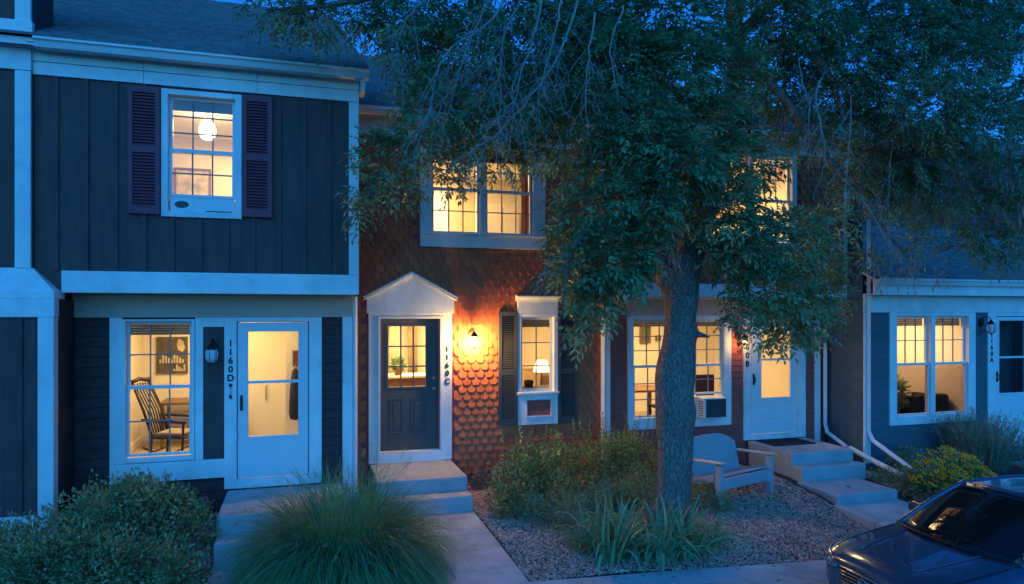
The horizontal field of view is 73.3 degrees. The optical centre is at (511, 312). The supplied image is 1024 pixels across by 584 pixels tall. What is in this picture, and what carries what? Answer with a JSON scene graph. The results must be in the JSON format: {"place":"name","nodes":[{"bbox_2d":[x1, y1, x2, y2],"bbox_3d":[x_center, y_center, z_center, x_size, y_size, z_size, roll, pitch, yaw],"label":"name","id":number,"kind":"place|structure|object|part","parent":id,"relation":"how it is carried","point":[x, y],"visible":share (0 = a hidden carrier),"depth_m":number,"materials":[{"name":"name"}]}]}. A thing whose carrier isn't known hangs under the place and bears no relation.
{"place":"outdoors","nodes":[
{"label":"outdoors","id":0,"kind":"place"},
{"bbox_2d":[207,562,255,583],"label":"front path","id":1,"kind":"structure","parent":0,"point":[216,580],"depth_m":7.13,"materials":[{"name":"concrete"}]},
{"bbox_2d":[402,510,528,583],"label":"front path","id":2,"kind":"structure","parent":0,"point":[493,559],"depth_m":7.72,"materials":[{"name":"concrete"}]},
{"bbox_2d":[2,454,1023,583],"bbox_3d":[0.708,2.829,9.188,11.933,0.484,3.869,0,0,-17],"label":"gravel","id":3,"kind":"object","parent":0,"point":[751,512],"visible":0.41,"depth_m":8.75,"materials":[{"name":"grey gravel"}]},
{"bbox_2d":[0,0,74,548],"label":"townhouse","id":4,"kind":"structure","parent":3,"relation":"on","point":[37,393],"depth_m":7.71,"materials":[{"name":"blue"}]},
{"bbox_2d":[0,506,220,583],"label":"shrub","id":5,"kind":"object","parent":3,"relation":"on","point":[97,563],"visible":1,"depth_m":6.53,"materials":[{"name":"green plant"}]},
{"bbox_2d":[16,466,228,580],"bbox_3d":[-4.101,2.218,7.322,1.470,1.092,1.908,0,0,45],"label":"shrub","id":6,"kind":"object","parent":3,"relation":"on","point":[136,509],"visible":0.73,"depth_m":7.39,"materials":[{"name":"green plant"}]},
{"bbox_2d":[0,0,368,522],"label":"townhouse","id":7,"kind":"structure","parent":3,"relation":"on","point":[129,95],"depth_m":8.59,"materials":[{"name":"blue wood"}]},
{"bbox_2d":[131,377,188,452],"bbox_3d":[-4.971,1.555,10.009,1.112,1.230,0.624,0,0,1],"label":"rocking chair","id":8,"kind":"object","parent":7,"relation":"on","point":[182,433],"visible":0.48,"depth_m":9.91,"materials":[{"name":"brown wood"}]},
{"bbox_2d":[109,317,223,484],"bbox_3d":[-4.330,1.099,8.772,1.386,2.062,0.197,0,0,-17],"label":"window","id":9,"kind":"structure","parent":7,"relation":"in","point":[194,466],"depth_m":8.68,"materials":[{"name":"white paint"}]},
{"bbox_2d":[156,337,187,373],"bbox_3d":[-5.777,0.730,11.696,0.484,0.617,0.040,0,0,-17],"label":"wall poster","id":10,"kind":"object","parent":7,"relation":"attached to","point":[179,363],"depth_m":11.69,"materials":[{"name":"paper"}]},
{"bbox_2d":[160,397,188,447],"bbox_3d":[-5.160,1.820,11.444,1.180,0.740,0.700,0,0,-17],"label":"desk","id":11,"kind":"object","parent":7,"relation":"on","point":[178,401],"visible":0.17,"depth_m":11.05,"materials":[{"name":"brown wood"}]},
{"bbox_2d":[174,167,210,194],"bbox_3d":[-5.342,-2.153,11.508,0.570,0.505,0.027,0,0,-17],"label":"framed picture","id":12,"kind":"object","parent":7,"relation":"attached to","point":[183,184],"visible":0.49,"depth_m":11.50,"materials":[{"name":"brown wood"}]},
{"bbox_2d":[161,88,241,218],"bbox_3d":[-3.783,-1.910,8.422,0.898,1.530,0.185,0,0,-17],"label":"window","id":13,"kind":"structure","parent":7,"relation":"in","point":[171,99],"depth_m":8.39,"materials":[{"name":"white paint"}]},
{"bbox_2d":[170,197,234,212],"bbox_3d":[-3.808,-1.302,8.510,0.720,0.173,0.301,0,0,-17],"label":"air conditioner","id":14,"kind":"object","parent":7,"relation":"attached to","point":[183,204],"visible":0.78,"depth_m":8.38,"materials":[{"name":"white plastic"}]},
{"bbox_2d":[204,338,218,364],"bbox_3d":[-3.797,0.494,8.713,0.161,0.341,0.282,0,0,-17],"label":"wall lantern","id":15,"kind":"object","parent":7,"relation":"attached to","point":[211,353],"depth_m":8.61,"materials":[{"name":"black metal"}]},
{"bbox_2d":[228,383,232,398],"bbox_3d":[-3.633,1.018,8.877,0.057,0.203,0.034,0,0,-17],"label":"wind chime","id":16,"kind":"object","parent":7,"relation":"hanging from","point":[230,385],"visible":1,"depth_m":8.88,"materials":[{"name":"black metal"}]},
{"bbox_2d":[248,331,285,435],"bbox_3d":[-4.113,1.155,12.145,1.090,2.030,0.129,0,0,-17],"label":"closet door","id":17,"kind":"structure","parent":7,"relation":"attached to","point":[267,401],"depth_m":12.07,"materials":[{"name":"beige paint"}]},
{"bbox_2d":[224,317,321,488],"bbox_3d":[-3.133,1.176,9.054,1.212,2.217,0.113,0,0,-17],"label":"door","id":18,"kind":"structure","parent":7,"relation":"in","point":[257,455],"depth_m":9.05,"materials":[{"name":"white paint"}]},
{"bbox_2d":[289,364,297,419],"bbox_3d":[-3.541,1.306,11.242,0.200,0.907,0.208,0,0,-17],"label":"coat","id":19,"kind":"object","parent":7,"relation":"hanging from","point":[293,404],"visible":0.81,"depth_m":11.16,"materials":[{"name":"black fabric"}]},
{"bbox_2d":[292,350,297,365],"bbox_3d":[-3.550,0.761,11.341,0.131,0.256,0.027,0,0,-17],"label":"framed picture","id":20,"kind":"object","parent":7,"relation":"attached to","point":[294,357],"visible":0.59,"depth_m":11.32,"materials":[{"name":"brown wood"}]},
{"bbox_2d":[169,518,216,579],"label":"shrub","id":21,"kind":"object","parent":3,"relation":"on","point":[199,545],"visible":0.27,"depth_m":7.38,"materials":[{"name":"green plant"}]},
{"bbox_2d":[213,483,343,563],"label":"concrete steps","id":22,"kind":"structure","parent":3,"relation":"on","point":[225,518],"depth_m":7.90,"materials":[{"name":"grey concrete"}]},
{"bbox_2d":[206,444,475,583],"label":"fountain grass","id":23,"kind":"object","parent":3,"relation":"on","point":[340,541],"depth_m":6.74,"materials":[{"name":"green plant"}]},
{"bbox_2d":[370,460,472,514],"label":"concrete steps","id":24,"kind":"structure","parent":3,"relation":"on","point":[452,476],"depth_m":9.54,"materials":[{"name":"grey concrete"}]},
{"bbox_2d":[467,470,497,489],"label":"shrub","id":25,"kind":"object","parent":3,"relation":"on","point":[476,485],"visible":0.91,"depth_m":10.54,"materials":[{"name":"green plant"}]},
{"bbox_2d":[355,55,614,491],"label":"townhouse","id":26,"kind":"structure","parent":3,"relation":"on","point":[437,283],"depth_m":10.87,"materials":[{"name":"red"}]},
{"bbox_2d":[389,326,398,372],"bbox_3d":[-2.503,1.040,14.603,0.206,2.100,0.076,0,0,-17],"label":"curtain","id":27,"kind":"object","parent":26,"relation":"hanging from","point":[393,338],"visible":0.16,"depth_m":14.59,"materials":[{"name":"beige fabric"}]},
{"bbox_2d":[388,373,424,386],"bbox_3d":[-2.207,1.710,13.543,1.210,0.960,0.660,0,0,-17],"label":"kitchen counter","id":28,"kind":"object","parent":26,"relation":"on","point":[394,379],"visible":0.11,"depth_m":13.30,"materials":[{"name":"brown wood"}]},
{"bbox_2d":[388,355,407,374],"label":"potted plant","id":29,"kind":"object","parent":28,"relation":"on","point":[395,362],"visible":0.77,"depth_m":13.37,"materials":[{"name":"green plant"}]},
{"bbox_2d":[363,272,457,463],"bbox_3d":[-1.558,0.838,10.574,1.440,2.914,0.260,0,0,-17],"label":"door","id":30,"kind":"structure","parent":26,"relation":"in","point":[400,417],"depth_m":10.59,"materials":[{"name":"white paint"}]},
{"bbox_2d":[408,326,417,372],"bbox_3d":[-2.120,1.040,14.719,0.206,2.100,0.076,0,0,-17],"label":"curtain","id":31,"kind":"object","parent":26,"relation":"hanging from","point":[410,348],"visible":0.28,"depth_m":14.70,"materials":[{"name":"beige fabric"}]},
{"bbox_2d":[446,191,476,231],"bbox_3d":[-1.071,-1.512,14.685,0.683,2.204,0.065,0,0,-17],"label":"interior door","id":32,"kind":"structure","parent":26,"relation":"on","point":[455,218],"depth_m":14.65,"materials":[{"name":"paint"}]},
{"bbox_2d":[468,327,478,348],"bbox_3d":[-0.599,0.404,10.728,0.161,0.341,0.282,0,0,-17],"label":"wall lantern","id":33,"kind":"object","parent":26,"relation":"attached to","point":[472,334],"depth_m":10.66,"materials":[{"name":"black metal"}]},
{"bbox_2d":[419,143,546,249],"bbox_3d":[-0.457,-1.812,10.971,2.065,1.595,0.240,0,0,-17],"label":"window","id":34,"kind":"structure","parent":26,"relation":"in","point":[429,237],"depth_m":10.92,"materials":[{"name":"white paint"}]},
{"bbox_2d":[476,204,519,233],"bbox_3d":[-0.305,-1.310,14.505,0.750,1.800,0.765,0,0,-17],"label":"door frame","id":35,"kind":"object","parent":26,"relation":"on","point":[494,223],"visible":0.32,"depth_m":14.15,"materials":[{"name":"beige paint"}]},
{"bbox_3d":[-0.354,-1.335,14.099,0.320,1.650,0.015,0,0,-17],"label":"door","id":36,"kind":"part","parent":35,"relation":"part of","materials":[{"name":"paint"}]},
{"bbox_3d":[-0.028,-1.335,14.197,0.320,1.650,0.015,0,0,-17],"label":"door","id":37,"kind":"part","parent":35,"relation":"part of","materials":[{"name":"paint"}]},
{"bbox_2d":[521,171,528,233],"bbox_3d":[0.418,-1.785,11.989,0.536,1.950,0.076,0,0,-17],"label":"curtain","id":38,"kind":"object","parent":26,"relation":"hanging from","point":[524,210],"visible":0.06,"depth_m":11.92,"materials":[{"name":"beige fabric"}]},
{"bbox_2d":[522,368,548,385],"bbox_3d":[0.242,1.665,13.686,1.020,0.950,1.750,0,0,-17],"label":"sofa","id":39,"kind":"object","parent":26,"relation":"on","point":[528,373],"visible":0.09,"depth_m":13.57,"materials":[{"name":"beige fabric"}]},
{"bbox_2d":[522,385,548,388],"bbox_3d":[0.348,1.358,11.581,0.800,0.198,0.440,0,0,-17],"label":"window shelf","id":40,"kind":"object","parent":26,"relation":"attached to","point":[541,386],"depth_m":11.49,"materials":[{"name":"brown wood"}]},
{"bbox_2d":[524,380,533,386],"bbox_3d":[0.280,1.197,11.582,0.170,0.120,0.166,0,0,-17],"label":"storage basket","id":41,"kind":"object","parent":40,"relation":"on","point":[528,383],"visible":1,"depth_m":11.52,"materials":[{"name":"black wicker"}]},
{"bbox_2d":[540,372,542,384],"bbox_3d":[0.544,1.320,12.707,0.320,0.870,0.315,0,0,-17],"label":"table lamp","id":42,"kind":"object","parent":40,"relation":"on","point":[541,380],"visible":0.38,"depth_m":12.69,"materials":[{"name":"brown wood"}]},
{"bbox_2d":[515,296,561,424],"bbox_3d":[0.409,0.777,11.201,0.745,2.085,0.277,0,0,-17],"label":"window","id":43,"kind":"structure","parent":26,"relation":"in","point":[536,405],"depth_m":11.18,"materials":[{"name":"white paint"}]},
{"bbox_2d":[479,422,581,522],"bbox_3d":[0.186,2.162,9.527,1.476,1.248,1.398,0,0,-17],"label":"shrub","id":44,"kind":"object","parent":3,"relation":"on","point":[528,463],"visible":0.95,"depth_m":9.42,"materials":[{"name":"green plant"}]},
{"bbox_2d":[243,441,862,583],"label":"fallen leaves","id":45,"kind":"object","parent":3,"relation":"on","point":[647,516],"visible":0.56,"depth_m":8.41,"materials":[{"name":"brown plant"}]},
{"bbox_2d":[512,481,615,533],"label":"shrub","id":46,"kind":"object","parent":3,"relation":"on","point":[559,517],"visible":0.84,"depth_m":8.85,"materials":[{"name":"green plant"}]},
{"bbox_2d":[541,497,622,564],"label":"daylily","id":47,"kind":"object","parent":3,"relation":"on","point":[580,543],"visible":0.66,"depth_m":7.94,"materials":[{"name":"green plant"}]},
{"bbox_2d":[536,412,657,496],"bbox_3d":[1.431,2.167,10.558,2.234,1.177,1.432,0,0,-17],"label":"shrub","id":48,"kind":"object","parent":3,"relation":"on","point":[616,464],"visible":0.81,"depth_m":10.48,"materials":[{"name":"green plant"}]},
{"bbox_2d":[550,488,671,576],"bbox_3d":[1.099,2.440,7.789,1.326,0.810,1.289,0,0,-17],"label":"daylily","id":49,"kind":"object","parent":3,"relation":"on","point":[619,547],"visible":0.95,"depth_m":7.62,"materials":[{"name":"green plant"}]},
{"bbox_2d":[554,476,675,563],"bbox_3d":[1.371,2.400,8.179,1.559,0.927,1.429,0,0,-17],"label":"daylily","id":50,"kind":"object","parent":3,"relation":"on","point":[614,518],"visible":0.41,"depth_m":8.08,"materials":[{"name":"green plant"}]},
{"bbox_2d":[583,464,656,514],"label":"shrub","id":51,"kind":"object","parent":3,"relation":"on","point":[619,491],"visible":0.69,"depth_m":9.53,"materials":[{"name":"green plant"}]},
{"bbox_2d":[231,0,1023,528],"bbox_3d":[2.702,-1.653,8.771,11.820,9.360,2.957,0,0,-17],"label":"ash tree","id":52,"kind":"object","parent":3,"relation":"on","point":[635,90],"visible":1,"depth_m":8.36,"materials":[{"name":"green plant"}]},
{"bbox_2d":[610,490,725,578],"bbox_3d":[1.689,2.435,7.795,1.336,0.875,1.424,0,0,-17],"label":"daylily","id":53,"kind":"object","parent":3,"relation":"on","point":[661,558],"visible":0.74,"depth_m":7.61,"materials":[{"name":"green plant"}]},
{"bbox_2d":[623,491,718,558],"bbox_3d":[1.821,2.484,8.231,1.366,0.696,1.282,0,0,42],"label":"daylily","id":54,"kind":"object","parent":3,"relation":"on","point":[684,515],"visible":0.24,"depth_m":8.26,"materials":[{"name":"green plant"}]},
{"bbox_2d":[515,63,858,472],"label":"townhouse","id":55,"kind":"structure","parent":3,"relation":"on","point":[767,398],"depth_m":12.30,"materials":[{"name":"red"}]},
{"bbox_2d":[635,385,654,414],"bbox_3d":[2.236,1.885,13.796,1.700,0.710,0.900,0,0,-17],"label":"dining table","id":56,"kind":"object","parent":55,"relation":"on","point":[642,388],"visible":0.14,"depth_m":13.97,"materials":[{"name":"brown wood"}]},
{"bbox_2d":[640,326,650,342],"bbox_3d":[3.002,0.505,15.475,0.256,0.377,0.027,0,0,-17],"label":"framed picture","id":57,"kind":"object","parent":55,"relation":"attached to","point":[642,333],"visible":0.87,"depth_m":15.47,"materials":[{"name":"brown wood"}]},
{"bbox_2d":[648,404,654,414],"bbox_3d":[2.867,1.715,13.094,0.400,1.050,0.410,0,0,-17],"label":"dining chair","id":58,"kind":"object","parent":55,"relation":"on","point":[651,405],"visible":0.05,"depth_m":13.19,"materials":[{"name":"brown wood"}]},
{"bbox_2d":[627,315,730,429],"bbox_3d":[2.905,1.029,12.021,2.022,1.942,0.185,0,0,-17],"label":"window","id":59,"kind":"structure","parent":55,"relation":"in","point":[724,337],"depth_m":12.05,"materials":[{"name":"white paint"}]},
{"bbox_2d":[696,374,713,395],"bbox_3d":[3.633,1.715,13.327,0.400,1.050,0.410,0,0,-17],"label":"dining chair","id":60,"kind":"object","parent":55,"relation":"on","point":[701,385],"visible":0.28,"depth_m":13.12,"materials":[{"name":"wood"}]},
{"bbox_2d":[694,395,725,418],"bbox_3d":[3.328,1.640,11.991,0.720,0.380,0.388,0,0,-17],"label":"air conditioner","id":61,"kind":"object","parent":55,"relation":"attached to","point":[710,406],"visible":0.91,"depth_m":11.87,"materials":[{"name":"white plastic"}]},
{"bbox_2d":[735,332,748,348],"bbox_3d":[4.075,0.484,12.148,0.161,0.341,0.282,0,0,-17],"label":"wall lantern","id":62,"kind":"object","parent":55,"relation":"attached to","point":[736,335],"depth_m":12.13,"materials":[{"name":"black metal"}]},
{"bbox_2d":[716,151,796,247],"bbox_3d":[4.083,-1.925,11.844,1.840,1.630,0.162,0,0,-17],"label":"window","id":63,"kind":"structure","parent":55,"relation":"in","point":[791,189],"depth_m":12.02,"materials":[{"name":"white paint"}]},
{"bbox_2d":[743,316,805,439],"bbox_3d":[4.778,1.176,12.502,1.332,2.237,0.113,0,0,-17],"label":"door","id":64,"kind":"structure","parent":55,"relation":"in","point":[763,417],"depth_m":12.48,"materials":[{"name":"white paint"}]},
{"bbox_2d":[637,492,745,577],"bbox_3d":[2.005,2.512,7.948,1.278,0.819,1.332,0,0,-17],"label":"daylily","id":65,"kind":"object","parent":3,"relation":"on","point":[694,541],"visible":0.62,"depth_m":7.86,"materials":[{"name":"green plant"}]},
{"bbox_2d":[672,500,741,557],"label":"daylily","id":66,"kind":"object","parent":3,"relation":"on","point":[714,536],"visible":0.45,"depth_m":8.12,"materials":[{"name":"green plant"}]},
{"bbox_2d":[690,478,739,513],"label":"shrub","id":67,"kind":"object","parent":3,"relation":"on","point":[694,491],"visible":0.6,"depth_m":9.60,"materials":[{"name":"green plant"}]},
{"bbox_2d":[691,433,776,504],"bbox_3d":[3.166,2.294,10.358,1.300,0.833,0.998,0,0,-35],"label":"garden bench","id":68,"kind":"object","parent":3,"relation":"on","point":[715,453],"visible":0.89,"depth_m":10.33,"materials":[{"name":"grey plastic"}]},
{"bbox_2d":[748,438,896,504],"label":"concrete steps","id":69,"kind":"structure","parent":3,"relation":"on","point":[827,467],"depth_m":11.20,"materials":[{"name":"grey concrete"}]},
{"bbox_2d":[756,438,815,445],"bbox_3d":[4.843,2.295,12.163,0.860,0.018,0.500,0,0,-17],"label":"doormat","id":70,"kind":"object","parent":69,"relation":"on","point":[785,442],"visible":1,"depth_m":12.09,"materials":[{"name":"black fabric"}]},
{"bbox_2d":[848,446,901,475],"bbox_3d":[6.112,2.510,11.608,0.096,0.328,1.080,0,0,-19],"label":"drain pipe","id":71,"kind":"object","parent":3,"relation":"on","point":[867,457],"visible":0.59,"depth_m":11.63,"materials":[{"name":"paint"}]},
{"bbox_2d":[766,109,1023,469],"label":"townhouse","id":72,"kind":"structure","parent":3,"relation":"on","point":[927,346],"depth_m":12.58,"materials":[{"name":"wood"}]},
{"bbox_2d":[897,373,911,413],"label":"potted plant","id":73,"kind":"object","parent":72,"relation":"on","point":[901,388],"visible":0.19,"depth_m":13.02,"materials":[{"name":"green plant"}]},
{"bbox_2d":[897,392,948,413],"bbox_3d":[7.946,1.880,13.493,0.750,0.620,0.800,0,0,-17],"label":"armchair","id":74,"kind":"object","parent":72,"relation":"on","point":[916,404],"visible":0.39,"depth_m":13.16,"materials":[{"name":"black fabric"}]},
{"bbox_2d":[888,313,975,425],"bbox_3d":[7.601,1.009,12.528,1.994,2.002,0.185,0,0,-17],"label":"window","id":75,"kind":"structure","parent":72,"relation":"in","point":[968,320],"depth_m":12.48,"materials":[{"name":"white paint"}]},
{"bbox_2d":[979,316,996,334],"bbox_3d":[8.751,0.244,12.649,0.161,0.341,0.282,0,0,-17],"label":"wall lantern","id":76,"kind":"object","parent":72,"relation":"attached to","point":[991,326],"depth_m":12.56,"materials":[{"name":"black metal"}]},
{"bbox_2d":[986,313,1023,446],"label":"door","id":77,"kind":"structure","parent":72,"relation":"in","point":[1008,401],"depth_m":12.91,"materials":[{"name":"white paint"}]},
{"bbox_2d":[999,321,1011,392],"bbox_3d":[9.363,1.080,13.317,0.785,1.980,0.076,0,0,-17],"label":"curtain","id":78,"kind":"object","parent":72,"relation":"hanging from","point":[1005,349],"visible":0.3,"depth_m":13.37,"materials":[{"name":"fabric"}]},
{"bbox_2d":[870,442,934,496],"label":"shrub","id":79,"kind":"object","parent":3,"relation":"on","point":[890,460],"visible":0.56,"depth_m":11.63,"materials":[{"name":"green plant"}]},
{"bbox_2d":[885,445,997,500],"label":"flower bush","id":80,"kind":"object","parent":3,"relation":"on","point":[943,470],"visible":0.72,"depth_m":10.46,"materials":[{"name":"green plant"}]},
{"bbox_2d":[928,405,1023,472],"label":"sage bush","id":81,"kind":"object","parent":3,"relation":"on","point":[989,450],"visible":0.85,"depth_m":11.73,"materials":[{"name":"green plant"}]},
{"bbox_2d":[1012,438,1023,473],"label":"sage bush","id":82,"kind":"object","parent":3,"relation":"on","point":[1021,455],"visible":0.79,"depth_m":11.86,"materials":[{"name":"green plant"}]},
{"bbox_2d":[581,572,647,577],"bbox_3d":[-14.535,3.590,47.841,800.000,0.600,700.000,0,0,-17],"label":"ground","id":83,"kind":"structure","parent":0,"point":[612,574],"depth_m":8.63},
{"bbox_2d":[214,0,1023,143],"label":"sky","id":84,"kind":"structure","parent":0,"point":[1016,71],"materials":[{"name":"blue"}]},
{"bbox_2d":[511,560,826,583],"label":"sidewalk","id":85,"kind":"structure","parent":0,"point":[809,572],"depth_m":7.38,"materials":[{"name":"concrete"}]},
{"bbox_2d":[834,499,909,529],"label":"front path","id":86,"kind":"structure","parent":0,"point":[870,515],"depth_m":9.79,"materials":[{"name":"concrete"}]},
{"bbox_2d":[824,475,1023,583],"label":"parked car","id":87,"kind":"object","parent":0,"point":[963,531],"visible":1,"depth_m":6.55,"materials":[{"name":"blue paint"}]},
{"bbox_2d":[1010,461,1023,467],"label":"front path","id":88,"kind":"structure","parent":0,"point":[1019,465],"depth_m":12.32,"materials":[{"name":"concrete"}]}
]}

